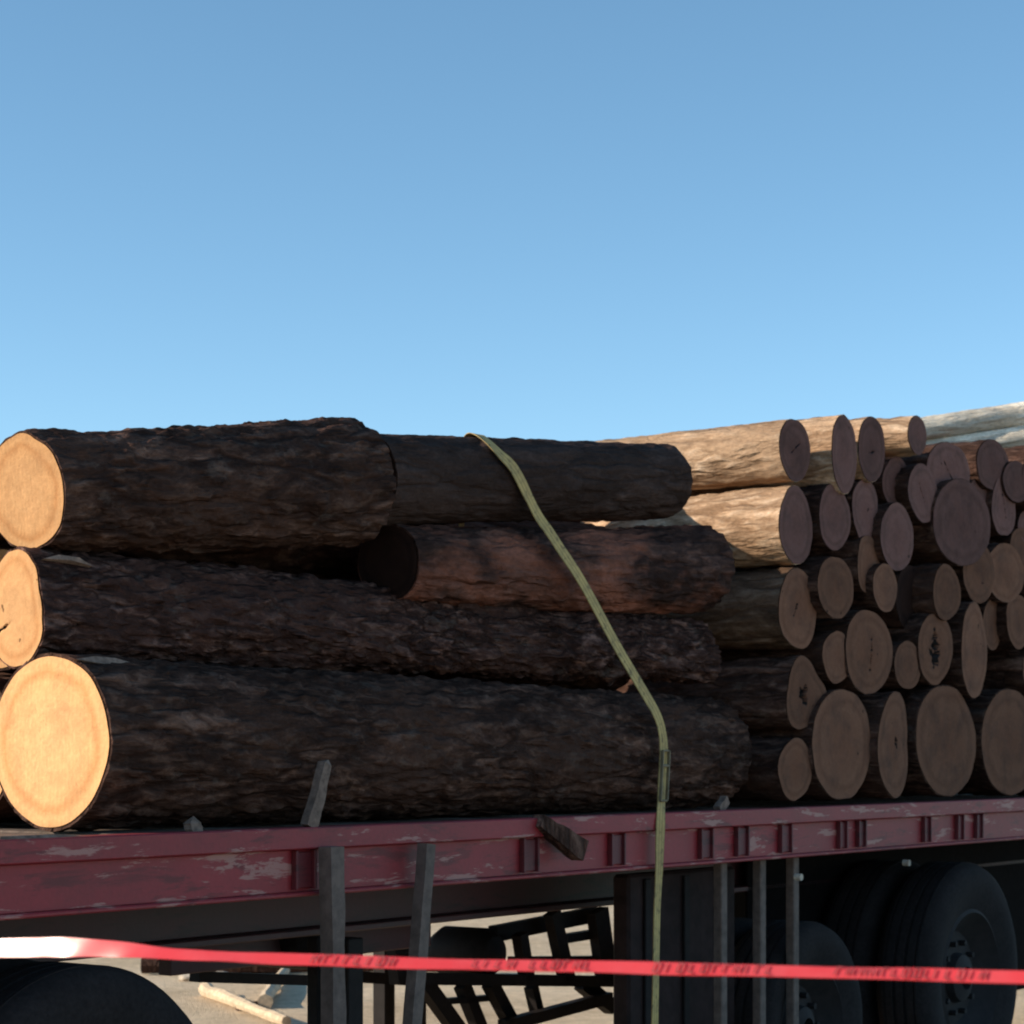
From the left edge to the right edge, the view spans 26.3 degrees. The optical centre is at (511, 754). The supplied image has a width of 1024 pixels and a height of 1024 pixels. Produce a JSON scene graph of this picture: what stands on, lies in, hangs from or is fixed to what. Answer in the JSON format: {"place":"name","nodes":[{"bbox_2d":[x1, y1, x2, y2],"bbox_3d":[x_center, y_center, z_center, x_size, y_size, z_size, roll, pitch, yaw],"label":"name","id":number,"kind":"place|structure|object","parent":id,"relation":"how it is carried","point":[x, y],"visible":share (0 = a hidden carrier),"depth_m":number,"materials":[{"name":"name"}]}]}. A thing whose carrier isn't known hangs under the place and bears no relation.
{"place":"outdoors","nodes":[
{"label":"outdoors","id":0,"kind":"place"},
{"bbox_2d":[0,0,1023,443],"label":"sky","id":1,"kind":"structure","parent":0,"point":[560,220],"materials":[{"name":"blue"}]},
{"bbox_2d":[0,937,1023,983],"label":"barrier tape","id":2,"kind":"object","parent":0,"point":[47,947],"visible":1,"depth_m":3.37,"materials":[{"name":"red plastic"}]},
{"bbox_2d":[60,905,1023,1023],"bbox_3d":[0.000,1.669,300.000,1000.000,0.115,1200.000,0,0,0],"label":"ground","id":3,"kind":"structure","parent":0,"point":[196,1007],"depth_m":15.27,"materials":[{"name":"beige concrete"}]},
{"bbox_2d":[178,974,189,980],"bbox_3d":[-2.407,1.649,16.237,0.132,0.074,0.101,0,0,0],"label":"stone","id":4,"kind":"object","parent":3,"relation":"on","point":[184,977],"visible":0.51,"depth_m":16.20,"materials":[{"name":"beige stone"}]},
{"bbox_2d":[198,983,290,1023],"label":"branch","id":5,"kind":"object","parent":3,"relation":"on","point":[209,990],"visible":0.99,"depth_m":14.21,"materials":[{"name":"brown wood"}]},
{"bbox_2d":[235,1001,272,1010],"bbox_3d":[-1.692,1.643,14.406,0.065,0.059,0.295,0,0,41],"label":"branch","id":6,"kind":"object","parent":3,"relation":"on","point":[255,1002],"visible":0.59,"depth_m":14.37,"materials":[{"name":"beige plant"}]},
{"bbox_2d":[257,968,289,1008],"bbox_3d":[-1.675,1.625,15.453,0.113,0.106,2.096,0,0,-3],"label":"branch","id":7,"kind":"object","parent":3,"relation":"on","point":[267,995],"visible":0.63,"depth_m":14.67,"materials":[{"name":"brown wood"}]},
{"bbox_2d":[141,958,436,973],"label":"fallen log","id":8,"kind":"object","parent":3,"relation":"on","point":[149,965],"visible":0.16,"depth_m":16.66,"materials":[{"name":"brown wood"}]},
{"bbox_2d":[0,794,1023,1023],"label":"flatbed trailer","id":9,"kind":"object","parent":3,"relation":"on","point":[922,881],"visible":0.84,"depth_m":8.81,"materials":[{"name":"red paint"}]},
{"bbox_2d":[0,672,23,823],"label":"log","id":10,"kind":"object","parent":9,"relation":"on","point":[8,814],"visible":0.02,"depth_m":6.62,"materials":[{"name":"brown wood"}]},
{"bbox_2d":[0,547,628,690],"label":"log","id":11,"kind":"object","parent":10,"relation":"on","point":[594,683],"visible":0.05,"depth_m":8.64,"materials":[{"name":"brown wood"}]},
{"bbox_2d":[0,521,605,580],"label":"log","id":12,"kind":"object","parent":11,"relation":"on","point":[331,562],"visible":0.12,"depth_m":7.74,"materials":[{"name":"brown wood"}]},
{"bbox_2d":[0,834,76,839],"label":"bark flake","id":13,"kind":"object","parent":9,"relation":"on","point":[28,836],"visible":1,"depth_m":5.77,"materials":[{"name":"brown wood"}]},
{"bbox_2d":[183,816,202,831],"bbox_3d":[-0.916,0.202,6.303,0.036,0.051,0.048,0,0,36],"label":"wedge","id":14,"kind":"object","parent":9,"relation":"on","point":[192,824],"visible":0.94,"depth_m":6.29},
{"bbox_2d":[300,760,330,826],"bbox_3d":[-0.598,0.124,6.708,0.036,0.217,0.132,0,0,29],"label":"broken stick","id":15,"kind":"object","parent":9,"relation":"on","point":[311,816],"visible":1,"depth_m":6.70,"materials":[{"name":"grey wood"}]},
{"bbox_2d":[319,846,345,1023],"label":"stake","id":16,"kind":"object","parent":9,"relation":"hanging from","point":[332,917],"visible":0.92,"depth_m":6.66,"materials":[{"name":"grey metal"}]},
{"bbox_2d":[0,652,752,831],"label":"log","id":17,"kind":"object","parent":9,"relation":"on","point":[129,744],"visible":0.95,"depth_m":6.91,"materials":[{"name":"brown wood"}]},
{"bbox_2d":[73,656,127,663],"bbox_3d":[-1.132,-0.244,6.272,0.028,0.071,0.324,0,0,36],"label":"bark flake","id":18,"kind":"object","parent":17,"relation":"attached to","point":[101,660],"visible":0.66,"depth_m":6.21,"materials":[{"name":"grey wood"}]},
{"bbox_2d":[0,546,721,685],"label":"log","id":19,"kind":"object","parent":17,"relation":"on","point":[141,608],"visible":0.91,"depth_m":7.10,"materials":[{"name":"brown wood"}]},
{"bbox_2d":[42,555,90,566],"bbox_3d":[-1.289,-0.562,6.343,0.023,0.029,0.177,0,0,36],"label":"bark flake","id":20,"kind":"object","parent":19,"relation":"on","point":[78,561],"visible":1,"depth_m":6.34,"materials":[{"name":"grey wood"}]},
{"bbox_2d":[0,417,395,553],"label":"log","id":21,"kind":"object","parent":19,"relation":"on","point":[290,484],"visible":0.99,"depth_m":6.71,"materials":[{"name":"brown wood"}]},
{"bbox_2d":[357,524,734,614],"bbox_3d":[0.174,-0.715,8.310,0.383,0.371,1.972,0,3,38],"label":"log","id":22,"kind":"object","parent":19,"relation":"on","point":[675,569],"visible":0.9,"depth_m":8.08,"materials":[{"name":"brown wood"}]},
{"bbox_2d":[380,434,692,526],"bbox_3d":[0.050,-1.019,8.175,0.321,0.324,1.861,0,5,37],"label":"log","id":23,"kind":"object","parent":22,"relation":"on","point":[444,480],"visible":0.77,"depth_m":8.01,"materials":[{"name":"brown wood"}]},
{"bbox_2d":[402,843,435,1023],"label":"stake","id":24,"kind":"object","parent":9,"relation":"hanging from","point":[418,948],"visible":1,"depth_m":7.02,"materials":[{"name":"grey metal"}]},
{"bbox_2d":[532,815,588,860],"bbox_3d":[0.167,0.291,7.693,0.247,0.165,0.057,0,0,-42],"label":"wooden stake","id":25,"kind":"object","parent":9,"relation":"attached to","point":[567,842],"visible":1,"depth_m":7.68,"materials":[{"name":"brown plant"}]},
{"bbox_2d":[458,433,670,1023],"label":"lashing strap","id":26,"kind":"object","parent":9,"relation":"attached to","point":[510,464],"visible":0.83,"depth_m":8.23,"materials":[{"name":"yellow fabric"}]},
{"bbox_2d":[713,796,729,809],"bbox_3d":[0.839,0.203,8.750,0.032,0.076,0.101,0,0,32],"label":"wedge","id":27,"kind":"object","parent":9,"relation":"on","point":[722,803],"visible":0.91,"depth_m":8.73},
{"bbox_2d":[729,735,811,801],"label":"log","id":28,"kind":"object","parent":9,"relation":"on","point":[789,783],"visible":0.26,"depth_m":9.16,"materials":[{"name":"brown wood"}]},
{"bbox_2d":[615,655,826,730],"bbox_3d":[0.338,-0.252,9.938,2.248,0.319,0.380,-1,0,35],"label":"log","id":29,"kind":"object","parent":28,"relation":"on","point":[754,691],"visible":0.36,"depth_m":9.27,"materials":[{"name":"brown wood"}]},
{"bbox_2d":[622,567,815,650],"bbox_3d":[0.359,-0.627,9.871,2.100,0.352,0.326,0,0,36],"label":"log","id":30,"kind":"object","parent":29,"relation":"on","point":[743,614],"visible":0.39,"depth_m":9.26,"materials":[{"name":"brown wood"}]},
{"bbox_2d":[580,485,812,567],"bbox_3d":[0.339,-0.959,9.873,2.136,0.341,0.316,-1,0,36],"label":"log","id":31,"kind":"object","parent":30,"relation":"on","point":[761,527],"visible":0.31,"depth_m":9.26,"materials":[{"name":"brown wood"}]},
{"bbox_2d":[595,419,809,489],"bbox_3d":[0.330,-1.276,9.847,2.127,0.265,0.253,0,0,35],"label":"log","id":32,"kind":"object","parent":31,"relation":"on","point":[769,452],"visible":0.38,"depth_m":9.29,"materials":[{"name":"beige wood"}]},
{"bbox_2d":[729,689,869,801],"bbox_3d":[0.572,-0.036,10.121,2.129,0.505,0.636,-1,0,35],"label":"log","id":33,"kind":"object","parent":9,"relation":"on","point":[838,742],"visible":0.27,"depth_m":9.46,"materials":[{"name":"brown wood"}]},
{"bbox_2d":[720,630,848,683],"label":"log","id":34,"kind":"object","parent":33,"relation":"on","point":[832,654],"visible":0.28,"depth_m":9.49,"materials":[{"name":"brown wood"}]},
{"bbox_2d":[735,556,852,619],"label":"log","id":35,"kind":"object","parent":34,"relation":"on","point":[830,584],"visible":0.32,"depth_m":9.41,"materials":[{"name":"brown wood"}]},
{"bbox_2d":[799,484,850,551],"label":"log","id":36,"kind":"object","parent":35,"relation":"on","point":[829,509],"visible":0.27,"depth_m":9.45,"materials":[{"name":"brown wood"}]},
{"bbox_2d":[621,414,856,495],"bbox_3d":[0.533,-1.298,10.151,2.242,0.350,0.252,0,0,36],"label":"log","id":37,"kind":"object","parent":36,"relation":"on","point":[833,453],"visible":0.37,"depth_m":9.48,"materials":[{"name":"beige wood"}]},
{"bbox_2d":[814,610,892,694],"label":"log","id":38,"kind":"object","parent":33,"relation":"on","point":[868,652],"visible":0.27,"depth_m":9.68,"materials":[{"name":"brown wood"}]},
{"bbox_2d":[849,563,896,612],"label":"log","id":39,"kind":"object","parent":38,"relation":"on","point":[883,582],"visible":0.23,"depth_m":9.80,"materials":[{"name":"brown wood"}]},
{"bbox_2d":[808,536,879,593],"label":"log","id":40,"kind":"object","parent":39,"relation":"on","point":[847,552],"visible":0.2,"depth_m":9.73,"materials":[{"name":"brown wood"}]},
{"bbox_2d":[844,479,877,544],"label":"log","id":41,"kind":"object","parent":40,"relation":"on","point":[863,504],"visible":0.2,"depth_m":9.75,"materials":[{"name":"brown wood"}]},
{"bbox_2d":[849,416,884,482],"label":"log","id":42,"kind":"object","parent":41,"relation":"on","point":[869,438],"visible":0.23,"depth_m":9.77,"materials":[{"name":"brown wood"}]},
{"bbox_2d":[852,502,912,570],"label":"log","id":43,"kind":"object","parent":39,"relation":"on","point":[892,534],"visible":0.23,"depth_m":9.92,"materials":[{"name":"brown wood"}]},
{"bbox_2d":[881,463,937,524],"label":"log","id":44,"kind":"object","parent":43,"relation":"on","point":[921,486],"visible":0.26,"depth_m":10.14,"materials":[{"name":"brown wood"}]},
{"bbox_2d":[872,456,908,503],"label":"log","id":45,"kind":"object","parent":44,"relation":"on","point":[892,466],"visible":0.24,"depth_m":10.05,"materials":[{"name":"brown wood"}]},
{"bbox_2d":[876,415,926,457],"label":"log","id":46,"kind":"object","parent":45,"relation":"on","point":[905,436],"visible":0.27,"depth_m":10.04,"materials":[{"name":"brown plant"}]},
{"bbox_2d":[812,691,907,798],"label":"log","id":47,"kind":"object","parent":9,"relation":"on","point":[886,776],"visible":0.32,"depth_m":9.86,"materials":[{"name":"brown wood"}]},
{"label":"log","id":48,"kind":"object","parent":47,"relation":"on","visible":0},
{"bbox_2d":[879,640,920,689],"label":"log","id":49,"kind":"object","parent":48,"relation":"on","point":[906,675],"visible":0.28,"depth_m":10.06,"materials":[{"name":"brown wood"}]},
{"bbox_2d":[877,684,975,796],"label":"log","id":50,"kind":"object","parent":9,"relation":"on","point":[941,742],"visible":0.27,"depth_m":10.34,"materials":[{"name":"brown wood"}]},
{"bbox_2d":[887,613,952,685],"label":"log","id":51,"kind":"object","parent":50,"relation":"on","point":[931,640],"visible":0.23,"depth_m":10.24,"materials":[{"name":"brown wood"}]},
{"bbox_2d":[876,565,923,630],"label":"log","id":52,"kind":"object","parent":51,"relation":"on","point":[905,610],"visible":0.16,"depth_m":10.21,"materials":[{"name":"brown wood"}]},
{"bbox_2d":[895,563,960,620],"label":"log","id":53,"kind":"object","parent":51,"relation":"on","point":[936,589],"visible":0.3,"depth_m":10.28,"materials":[{"name":"brown wood"}]},
{"bbox_2d":[922,601,986,698],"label":"log","id":54,"kind":"object","parent":50,"relation":"on","point":[965,675],"visible":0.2,"depth_m":10.56,"materials":[{"name":"brown wood"}]},
{"bbox_2d":[938,546,994,603],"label":"log","id":55,"kind":"object","parent":54,"relation":"on","point":[979,576],"visible":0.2,"depth_m":10.72,"materials":[{"name":"brown wood"}]},
{"bbox_2d":[908,479,989,566],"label":"log","id":56,"kind":"object","parent":55,"relation":"on","point":[960,519],"visible":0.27,"depth_m":10.45,"materials":[{"name":"brown wood"}]},
{"bbox_2d":[886,442,969,494],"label":"log","id":57,"kind":"object","parent":56,"relation":"on","point":[942,461],"visible":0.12,"depth_m":10.45,"materials":[{"name":"brown wood"}]},
{"bbox_2d":[969,476,991,509],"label":"log","id":58,"kind":"object","parent":56,"relation":"on","point":[983,492],"visible":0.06,"depth_m":10.86,"materials":[{"name":"brown wood"}]},
{"bbox_2d":[957,688,1023,795],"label":"log","id":59,"kind":"object","parent":9,"relation":"on","point":[998,767],"visible":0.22,"depth_m":10.95,"materials":[{"name":"brown wood"}]},
{"bbox_2d":[985,647,1023,695],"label":"log","id":60,"kind":"object","parent":59,"relation":"on","point":[1008,665],"visible":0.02,"depth_m":11.24,"materials":[{"name":"brown wood"}]},
{"bbox_2d":[982,595,1023,650],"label":"log","id":61,"kind":"object","parent":60,"relation":"on","point":[1010,623],"visible":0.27,"depth_m":11.05,"materials":[{"name":"brown wood"}]},
{"bbox_2d":[1019,584,1023,596],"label":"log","id":62,"kind":"object","parent":60,"relation":"on","point":[1022,593],"depth_m":11.34,"materials":[{"name":"brown wood"}]},
{"bbox_2d":[989,528,1023,565],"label":"log","id":63,"kind":"object","parent":62,"relation":"on","point":[1017,542],"visible":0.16,"depth_m":11.22,"materials":[{"name":"brown wood"}]},
{"bbox_2d":[1010,510,1023,541],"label":"log","id":64,"kind":"object","parent":63,"relation":"on","point":[1019,519],"visible":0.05,"depth_m":11.26,"materials":[{"name":"brown wood"}]},
{"bbox_2d":[1004,445,1023,512],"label":"log","id":65,"kind":"object","parent":64,"relation":"on","point":[1015,453],"visible":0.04,"depth_m":11.24,"materials":[{"name":"brown wood"}]},
{"bbox_2d":[926,425,1023,447],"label":"pole","id":66,"kind":"object","parent":65,"relation":"on","point":[1009,437],"visible":0.47,"depth_m":11.59,"materials":[{"name":"grey wood"}]},
{"bbox_2d":[920,401,1023,438],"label":"pole","id":67,"kind":"object","parent":66,"relation":"on","point":[963,422],"visible":0.91,"depth_m":11.57,"materials":[{"name":"grey wood"}]},
{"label":"log","id":68,"kind":"object","parent":59,"relation":"on","visible":0},
{"bbox_2d":[978,599,999,649],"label":"log","id":69,"kind":"object","parent":68,"relation":"on","point":[989,621],"visible":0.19,"depth_m":10.94,"materials":[{"name":"brown wood"}]},
{"bbox_2d":[962,543,1023,603],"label":"log","id":70,"kind":"object","parent":69,"relation":"on","point":[1009,574],"visible":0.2,"depth_m":10.97,"materials":[{"name":"brown wood"}]},
{"bbox_2d":[986,478,1015,536],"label":"log","id":71,"kind":"object","parent":70,"relation":"on","point":[1002,513],"visible":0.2,"depth_m":10.99,"materials":[{"name":"brown wood"}]},
{"bbox_2d":[951,439,1008,490],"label":"log","id":72,"kind":"object","parent":71,"relation":"on","point":[989,458],"visible":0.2,"depth_m":10.86,"materials":[{"name":"brown wood"}]},
{"bbox_2d":[976,461,1023,502],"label":"log","id":73,"kind":"object","parent":71,"relation":"on","point":[1011,478],"visible":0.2,"depth_m":11.08,"materials":[{"name":"brown wood"}]},
{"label":"log","id":74,"kind":"object","parent":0,"visible":0},
{"bbox_2d":[0,670,15,673],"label":"log","id":75,"kind":"object","parent":74,"relation":"on","point":[9,671],"depth_m":7.61,"materials":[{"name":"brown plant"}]}
]}

